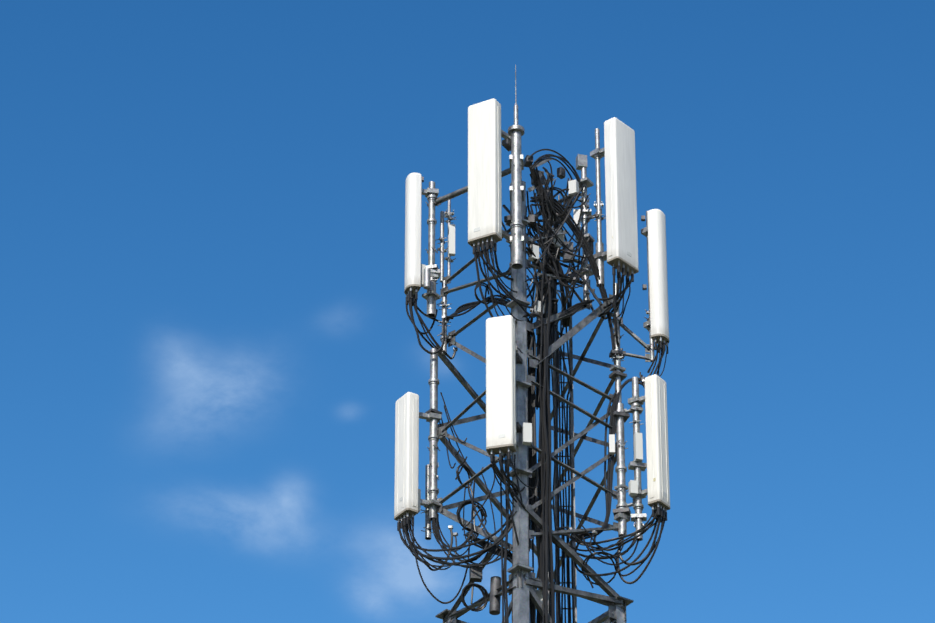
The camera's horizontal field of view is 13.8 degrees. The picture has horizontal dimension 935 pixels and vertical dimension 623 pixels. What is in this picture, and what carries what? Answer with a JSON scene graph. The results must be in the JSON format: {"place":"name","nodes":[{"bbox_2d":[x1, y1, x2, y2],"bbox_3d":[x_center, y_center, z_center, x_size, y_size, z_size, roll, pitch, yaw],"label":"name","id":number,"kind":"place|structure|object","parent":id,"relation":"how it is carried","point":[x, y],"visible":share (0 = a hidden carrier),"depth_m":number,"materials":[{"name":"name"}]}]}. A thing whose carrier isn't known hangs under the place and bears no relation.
{"place":"outdoors","nodes":[
{"label":"outdoors","id":0,"kind":"place"},
{"bbox_2d":[394,392,440,521],"bbox_3d":[-0.681,2.105,53.775,0.604,1.970,0.372,19,-36,-28],"label":"antenna","id":1,"kind":"object","parent":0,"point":[408,501],"visible":0.85,"depth_m":53.57,"materials":[{"name":"beige plastic"}]},
{"bbox_2d":[404,173,438,297],"bbox_3d":[-0.663,-1.082,55.727,0.478,2.041,0.303,10,-32,-16],"label":"antenna","id":2,"kind":"object","parent":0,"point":[414,266],"visible":0.88,"depth_m":55.57,"materials":[{"name":"beige plastic"}]},
{"bbox_2d":[0,0,934,622],"label":"sky","id":3,"kind":"structure","parent":0,"point":[209,345],"materials":[{"name":"blue"}]},
{"bbox_2d":[468,98,510,248],"bbox_3d":[0.397,-1.814,55.064,0.472,2.403,0.832,-16,-35,25],"label":"antenna","id":4,"kind":"object","parent":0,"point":[486,133],"visible":0.79,"depth_m":54.73,"materials":[{"name":"beige plastic"}]},
{"bbox_2d":[486,315,518,456],"bbox_3d":[0.523,1.149,53.294,0.402,2.171,0.668,-8,-32,13],"label":"antenna","id":5,"kind":"object","parent":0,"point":[501,348],"visible":0.85,"depth_m":53.01,"materials":[{"name":"beige plastic"}]},
{"bbox_2d":[590,117,638,275],"bbox_3d":[2.062,-1.577,55.667,0.626,2.511,0.512,-23,-38,33],"label":"antenna","id":6,"kind":"object","parent":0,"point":[617,151],"visible":0.9,"depth_m":55.42,"materials":[{"name":"beige plastic"}]},
{"bbox_2d":[628,374,669,511],"bbox_3d":[2.518,1.901,53.748,0.527,2.116,0.312,-20,-36,29],"label":"antenna","id":7,"kind":"object","parent":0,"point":[654,399],"visible":0.81,"depth_m":53.57,"materials":[{"name":"beige plastic"}]},
{"bbox_2d":[641,209,668,346],"bbox_3d":[2.686,-0.464,55.272,0.354,2.236,0.303,-18,-35,27],"label":"antenna","id":8,"kind":"object","parent":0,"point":[655,230],"visible":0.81,"depth_m":55.13,"materials":[{"name":"beige plastic"}]},
{"label":"ground","id":9,"kind":"structure","parent":0,"visible":0},
{"bbox_2d":[428,168,652,622],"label":"lattice tower","id":10,"kind":"structure","parent":9,"relation":"on","point":[523,582],"depth_m":53.66,"materials":[{"name":"metal"}]},
{"bbox_2d":[397,149,667,622],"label":"feeder cables","id":11,"kind":"object","parent":10,"relation":"attached to","point":[539,486],"visible":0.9,"depth_m":53.83,"materials":[{"name":"black rubber"}]},
{"bbox_2d":[422,138,646,614],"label":"equipment boxes","id":12,"kind":"object","parent":10,"relation":"on","point":[475,573],"visible":0.62,"depth_m":54.78,"materials":[{"name":"grey"}]},
{"bbox_2d":[421,65,657,540],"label":"mounting poles","id":13,"kind":"object","parent":10,"relation":"attached to","point":[621,511],"visible":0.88,"depth_m":54.70,"materials":[{"name":"metal"}]}
]}

